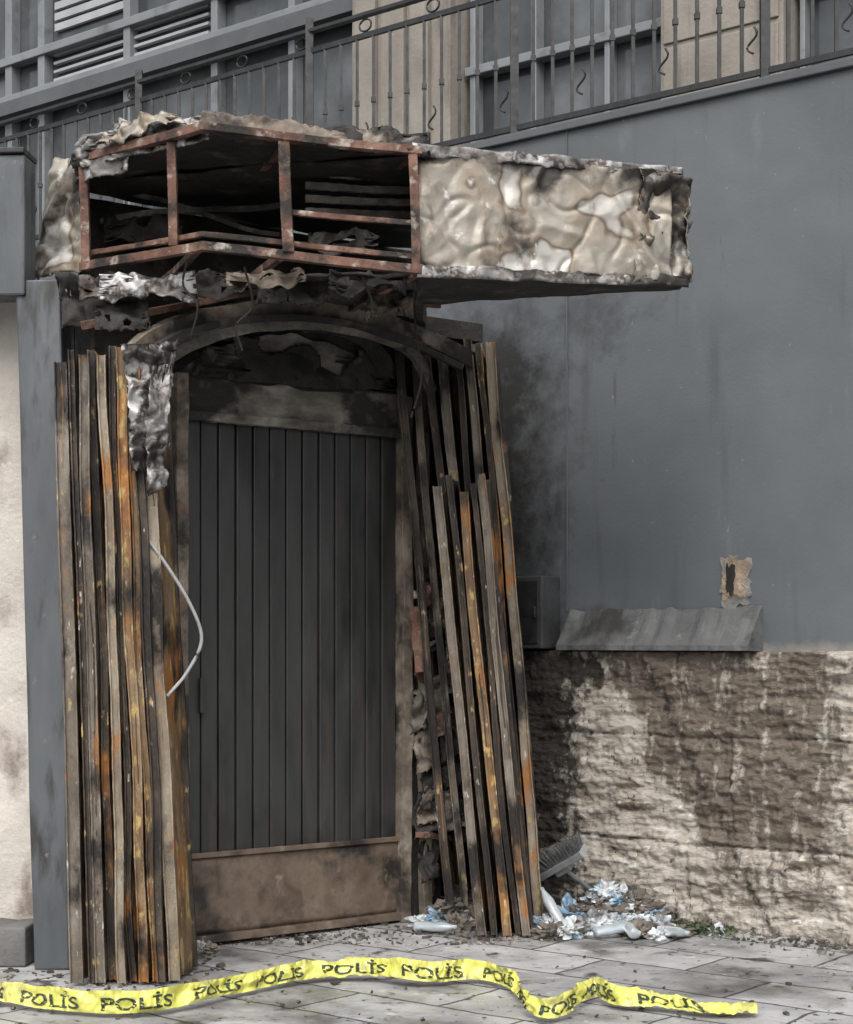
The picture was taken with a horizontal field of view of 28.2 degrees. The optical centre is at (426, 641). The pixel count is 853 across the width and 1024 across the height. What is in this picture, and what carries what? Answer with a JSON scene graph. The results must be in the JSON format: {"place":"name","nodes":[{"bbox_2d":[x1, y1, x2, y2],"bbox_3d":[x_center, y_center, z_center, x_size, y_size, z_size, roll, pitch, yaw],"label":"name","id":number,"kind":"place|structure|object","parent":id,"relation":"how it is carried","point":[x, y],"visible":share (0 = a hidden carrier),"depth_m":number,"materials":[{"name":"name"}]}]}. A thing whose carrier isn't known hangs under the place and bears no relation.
{"place":"outdoors","nodes":[
{"label":"outdoors","id":0,"kind":"place"},
{"bbox_2d":[210,352,353,393],"bbox_3d":[-0.677,-1.287,8.081,0.799,0.174,0.010,0,0,-37],"label":"arched light","id":1,"kind":"object","parent":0,"point":[303,365],"visible":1,"depth_m":8.12,"materials":[{"name":"black glass"}]},
{"bbox_2d":[0,0,811,240],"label":"window frames","id":2,"kind":"structure","parent":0,"point":[14,61],"depth_m":12.99,"materials":[{"name":"grey metal"}]},
{"bbox_2d":[0,896,852,1023],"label":"pavement","id":3,"kind":"structure","parent":0,"point":[716,970],"depth_m":6.98,"materials":[{"name":"stone"}]},
{"bbox_2d":[0,918,33,966],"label":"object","id":4,"kind":"object","parent":3,"relation":"on","point":[16,943],"visible":0.69,"depth_m":7.30,"materials":[{"name":"concrete"}]},
{"bbox_2d":[0,303,32,919],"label":"plaster wall","id":5,"kind":"structure","parent":4,"relation":"on","point":[16,899],"depth_m":7.57,"materials":[{"name":"beige paint"}]},
{"bbox_2d":[16,280,71,969],"bbox_3d":[-1.636,-0.070,7.349,0.229,2.943,0.223,0,0,0],"label":"shaft","id":6,"kind":"object","parent":3,"relation":"on","point":[44,342],"visible":0.6,"depth_m":7.24,"materials":[{"name":"grey paint"}]},
{"bbox_2d":[54,346,197,983],"bbox_3d":[-1.246,0.094,7.085,0.535,2.596,0.405,0,0,0],"label":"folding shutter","id":7,"kind":"object","parent":3,"relation":"on","point":[131,904],"visible":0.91,"depth_m":6.93,"materials":[{"name":"brown wood"}]},
{"bbox_2d":[120,338,177,498],"bbox_3d":[-1.129,-0.903,6.895,0.226,0.672,0.156,0,0,0],"label":"hanging insulation foil","id":8,"kind":"object","parent":7,"relation":"attached to","point":[148,394],"visible":1,"depth_m":6.88,"materials":[{"name":"silver metal"}]},
{"bbox_2d":[150,540,202,696],"bbox_3d":[-1.041,-0.107,6.991,0.260,0.677,0.068,0,0,-31],"label":"electric cable","id":9,"kind":"object","parent":7,"relation":"attached to","point":[181,588],"visible":1,"depth_m":7.01,"materials":[{"name":"white plastic"}]},
{"bbox_2d":[71,271,482,915],"bbox_3d":[-1.309,-0.098,8.967,2.059,2.995,2.570,0,0,-37],"label":"entrance vestibule","id":10,"kind":"object","parent":3,"relation":"on","point":[103,341],"visible":0.15,"depth_m":8.41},
{"bbox_2d":[179,333,397,427],"bbox_3d":[-0.631,-1.247,8.137,1.259,0.448,0.030,0,0,-37],"label":"arched door frame","id":11,"kind":"object","parent":10,"relation":"attached to","point":[358,408],"visible":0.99,"depth_m":8.11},
{"bbox_2d":[190,335,396,393],"bbox_3d":[-0.612,-1.320,8.111,1.156,0.235,0.040,0,0,-37],"label":"scorched lining","id":12,"kind":"object","parent":11,"relation":"attached to","point":[361,372],"visible":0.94,"depth_m":8.08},
{"bbox_2d":[181,327,396,378],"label":"arch","id":13,"kind":"structure","parent":10,"relation":"attached to","point":[380,357],"depth_m":8.25,"materials":[{"name":"black wood"}]},
{"bbox_2d":[171,372,432,922],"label":"jambs","id":14,"kind":"object","parent":10,"relation":"attached to","point":[404,602],"visible":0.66,"depth_m":8.47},
{"bbox_2d":[189,410,401,437],"bbox_3d":[-0.616,-1.033,8.116,1.259,0.051,0.051,0,0,-37],"label":"transom","id":15,"kind":"object","parent":14,"relation":"attached to","point":[276,422],"visible":0.94,"depth_m":8.08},
{"bbox_2d":[35,110,692,331],"bbox_3d":[-0.317,-1.732,7.685,2.979,0.909,1.839,0,0,0],"label":"burnt awning","id":16,"kind":"object","parent":10,"relation":"on","point":[465,224],"visible":0.97,"depth_m":7.17,"materials":[{"name":"metal"}]},
{"bbox_2d":[80,289,440,329],"bbox_3d":[-0.667,-1.458,7.558,1.816,0.319,0.144,0,0,-34],"label":"rail","id":17,"kind":"object","parent":16,"relation":"attached to","point":[87,324],"visible":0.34,"depth_m":7.23,"materials":[{"name":"red metal"}]},
{"bbox_2d":[182,260,422,417],"bbox_3d":[-0.444,-1.276,7.122,1.115,0.566,0.396,0,0,-29],"label":"burnt wiring","id":18,"kind":"object","parent":16,"relation":"hanging from","point":[367,319],"visible":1,"depth_m":7.04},
{"bbox_2d":[175,321,436,391],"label":"arch","id":19,"kind":"structure","parent":16,"relation":"attached to","point":[194,342],"depth_m":7.69,"materials":[{"name":"black wood"}]},
{"bbox_2d":[127,300,486,377],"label":"arch","id":20,"kind":"structure","parent":16,"relation":"attached to","point":[448,347],"depth_m":7.66,"materials":[{"name":"black wood"}]},
{"bbox_2d":[155,314,463,369],"bbox_3d":[-0.533,-1.275,7.616,1.926,0.391,0.076,0,0,-42],"label":"arch lip","id":21,"kind":"object","parent":20,"relation":"attached to","point":[181,334],"visible":0.78,"depth_m":7.60,"materials":[{"name":"black wood"}]},
{"bbox_2d":[409,563,472,901],"bbox_3d":[0.113,0.531,8.519,0.403,1.846,0.299,0,0,0],"label":"masonry","id":22,"kind":"object","parent":10,"relation":"attached to","point":[424,824],"visible":0.35,"depth_m":8.46,"materials":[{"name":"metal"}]},
{"bbox_2d":[0,957,756,1017],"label":"police tape","id":23,"kind":"object","parent":3,"relation":"on","point":[119,1001],"visible":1,"depth_m":6.49,"materials":[{"name":"yellow plastic"}]},
{"bbox_2d":[0,897,852,1023],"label":"rubble","id":24,"kind":"object","parent":3,"relation":"on","point":[824,943],"visible":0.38,"depth_m":7.87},
{"bbox_2d":[413,921,457,931],"bbox_3d":[0.046,1.367,8.135,0.216,0.058,0.072,0,0,19],"label":"plastic bottle","id":25,"kind":"object","parent":3,"relation":"on","point":[439,926],"visible":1,"depth_m":8.12,"materials":[{"name":"white plastic"}]},
{"bbox_2d":[197,879,724,956],"bbox_3d":[0.099,1.291,8.126,2.618,0.242,0.727,0,0,-12],"label":"litter pile","id":26,"kind":"object","parent":3,"relation":"on","point":[610,902],"visible":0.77,"depth_m":8.28,"materials":[{"name":"plastic"}]},
{"bbox_2d":[539,887,564,923],"bbox_3d":[0.614,1.294,8.286,0.070,0.180,0.167,0,0,-41],"label":"plastic bottle","id":27,"kind":"object","parent":26,"relation":"on","point":[551,907],"visible":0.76,"depth_m":8.27,"materials":[{"name":"white plastic"}]},
{"bbox_2d":[660,925,690,936],"bbox_3d":[1.164,1.363,7.966,0.071,0.059,0.215,0,0,-26],"label":"plastic bottle","id":28,"kind":"object","parent":26,"relation":"on","point":[669,931],"visible":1,"depth_m":7.93,"materials":[{"name":"white plastic"}]},
{"bbox_2d":[395,338,543,916],"bbox_3d":[0.225,-0.046,8.530,0.762,2.878,0.447,0,0,0],"label":"folding shutter","id":29,"kind":"object","parent":3,"relation":"on","point":[467,438],"visible":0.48,"depth_m":8.36,"materials":[{"name":"brown wood"}]},
{"bbox_2d":[432,473,533,935],"bbox_3d":[0.275,0.301,8.133,0.494,2.183,0.283,0,0,0],"label":"folding shutter","id":30,"kind":"object","parent":3,"relation":"on","point":[478,661],"visible":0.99,"depth_m":8.03,"materials":[{"name":"brown wood"}]},
{"bbox_2d":[404,906,561,932],"bbox_3d":[0.533,1.391,8.451,1.186,0.104,1.004,0,0,31],"label":"broken masonry","id":31,"kind":"object","parent":3,"relation":"on","point":[470,927],"visible":0.02,"depth_m":8.25,"materials":[{"name":"grey concrete"}]},
{"bbox_2d":[539,831,591,891],"bbox_3d":[0.658,1.117,8.527,0.407,0.352,0.334,0,0,0],"label":"broom","id":32,"kind":"object","parent":31,"relation":"on","point":[560,859],"visible":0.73,"depth_m":8.49,"materials":[{"name":"grey plastic"}]},
{"bbox_2d":[592,923,625,935],"bbox_3d":[0.894,1.363,8.039,0.215,0.059,0.070,0,0,-18],"label":"plastic bottle","id":33,"kind":"object","parent":3,"relation":"on","point":[609,929],"visible":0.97,"depth_m":8.01,"materials":[{"name":"white plastic"}]},
{"bbox_2d":[619,918,640,938],"bbox_3d":[0.955,1.361,8.057,0.068,0.065,0.216,0,0,-12],"label":"plastic bottle","id":34,"kind":"object","parent":3,"relation":"on","point":[631,930],"visible":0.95,"depth_m":7.97,"materials":[{"name":"white plastic"}]},
{"bbox_2d":[441,650,852,944],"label":"stone wall","id":35,"kind":"structure","parent":3,"relation":"on","point":[717,786],"depth_m":8.36,"materials":[{"name":"beige stone"}]},
{"bbox_2d":[35,68,852,650],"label":"rendered wall","id":36,"kind":"structure","parent":35,"relation":"on","point":[709,416],"depth_m":8.41,"materials":[{"name":"grey paint"}]},
{"bbox_2d":[0,147,36,302],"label":"shop fascia","id":37,"kind":"structure","parent":36,"relation":"attached to","point":[17,217],"depth_m":7.23,"materials":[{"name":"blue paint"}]},
{"bbox_2d":[35,57,852,247],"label":"coping","id":38,"kind":"object","parent":36,"relation":"on","point":[758,83],"visible":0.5,"depth_m":8.53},
{"bbox_2d":[0,0,852,240],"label":"metal railing","id":39,"kind":"object","parent":38,"relation":"on","point":[138,100],"visible":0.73,"depth_m":9.55,"materials":[{"name":"black metal"}]},
{"bbox_2d":[516,576,559,648],"bbox_3d":[0.560,-0.151,8.956,0.220,0.380,0.191,0,0,38],"label":"meter box","id":40,"kind":"object","parent":36,"relation":"attached to","point":[538,597],"visible":0.73,"depth_m":8.88,"materials":[{"name":"paint"}]},
{"bbox_2d":[566,131,567,610],"bbox_3d":[0.739,-1.423,8.933,0.009,2.525,0.009,0,0,0],"label":"expansion joint","id":41,"kind":"object","parent":36,"relation":"attached to","point":[566,430],"visible":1,"depth_m":8.93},
{"bbox_2d":[725,563,734,595],"bbox_3d":[1.497,-0.303,8.340,0.058,0.174,0.027,0,0,38],"label":"masonry hole","id":42,"kind":"object","parent":36,"relation":"attached to","point":[730,576],"visible":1,"depth_m":8.33,"materials":[{"name":"black"}]},
{"bbox_2d":[721,557,748,600],"bbox_3d":[1.515,-0.306,8.328,0.160,0.225,0.024,0,0,38],"label":"exposed masonry","id":43,"kind":"object","parent":36,"relation":"attached to","point":[741,569],"visible":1,"depth_m":8.31,"materials":[{"name":"beige stone"}]},
{"bbox_2d":[719,555,752,608],"bbox_3d":[1.518,-0.276,8.328,0.183,0.304,0.022,0,0,38],"label":"torn render rim","id":44,"kind":"object","parent":36,"relation":"attached to","point":[733,601],"visible":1,"depth_m":8.31,"materials":[{"name":"grey concrete"}]},
{"bbox_2d":[556,605,762,650],"bbox_3d":[1.148,-0.063,8.517,1.106,0.227,0.163,0,0,38],"label":"sloped ledge","id":45,"kind":"object","parent":35,"relation":"on","point":[702,629],"visible":0.98,"depth_m":8.48,"materials":[{"name":"grey concrete"}]},
{"bbox_2d":[672,919,755,937],"bbox_3d":[1.300,1.372,8.169,0.507,0.066,0.229,0,0,38],"label":"weed clump","id":46,"kind":"object","parent":3,"relation":"on","point":[700,928],"visible":0.73,"depth_m":8.11,"materials":[{"name":"green plant"}]},
{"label":"backing","id":47,"kind":"object","parent":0,"visible":0},
{"bbox_2d":[188,421,394,858],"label":"planks","id":48,"kind":"object","parent":47,"relation":"attached to","point":[291,581],"visible":0.77,"depth_m":8.13,"materials":[{"name":"paint"}]},
{"bbox_2d":[199,678,205,712],"bbox_3d":[-1.030,0.250,7.820,0.030,0.160,0.016,0,0,-37],"label":"handle plate","id":49,"kind":"object","parent":48,"relation":"attached to","point":[202,695],"visible":1,"depth_m":7.81,"materials":[{"name":"paint"}]},
{"bbox_2d":[192,841,397,934],"bbox_3d":[-0.626,1.175,8.132,1.220,0.354,0.022,0,0,-37],"label":"kick plate","id":50,"kind":"object","parent":48,"relation":"attached to","point":[248,891],"visible":0.95,"depth_m":8.12,"materials":[{"name":"brown metal"}]},
{"bbox_2d":[192,836,400,942],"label":"rails","id":51,"kind":"object","parent":50,"relation":"attached to","point":[306,927],"visible":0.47,"depth_m":8.11,"materials":[{"name":"metal"}]},
{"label":"facade backing","id":52,"kind":"object","parent":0,"visible":0},
{"bbox_2d":[352,0,799,145],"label":"stone pilasters","id":53,"kind":"object","parent":52,"relation":"attached to","point":[450,73],"depth_m":11.41,"materials":[{"name":"stone"}]},
{"bbox_2d":[354,0,778,142],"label":"pilaster slats","id":54,"kind":"object","parent":53,"relation":"attached to","point":[730,48],"visible":0.38,"depth_m":11.43,"materials":[{"name":"stone"}]},
{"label":"terrace floor","id":55,"kind":"structure","parent":0,"visible":0},
{"bbox_2d":[0,0,852,240],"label":"window glass","id":56,"kind":"object","parent":55,"relation":"on","point":[238,11],"depth_m":12.34,"materials":[{"name":"grey glass"}]},
{"bbox_2d":[54,0,210,80],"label":"blinds","id":57,"kind":"object","parent":56,"relation":"attached to","point":[86,17],"visible":0.86,"depth_m":13.84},
{"bbox_2d":[0,0,351,120],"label":"sill band","id":58,"kind":"object","parent":56,"relation":"attached to","point":[290,23],"visible":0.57,"depth_m":13.05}
]}

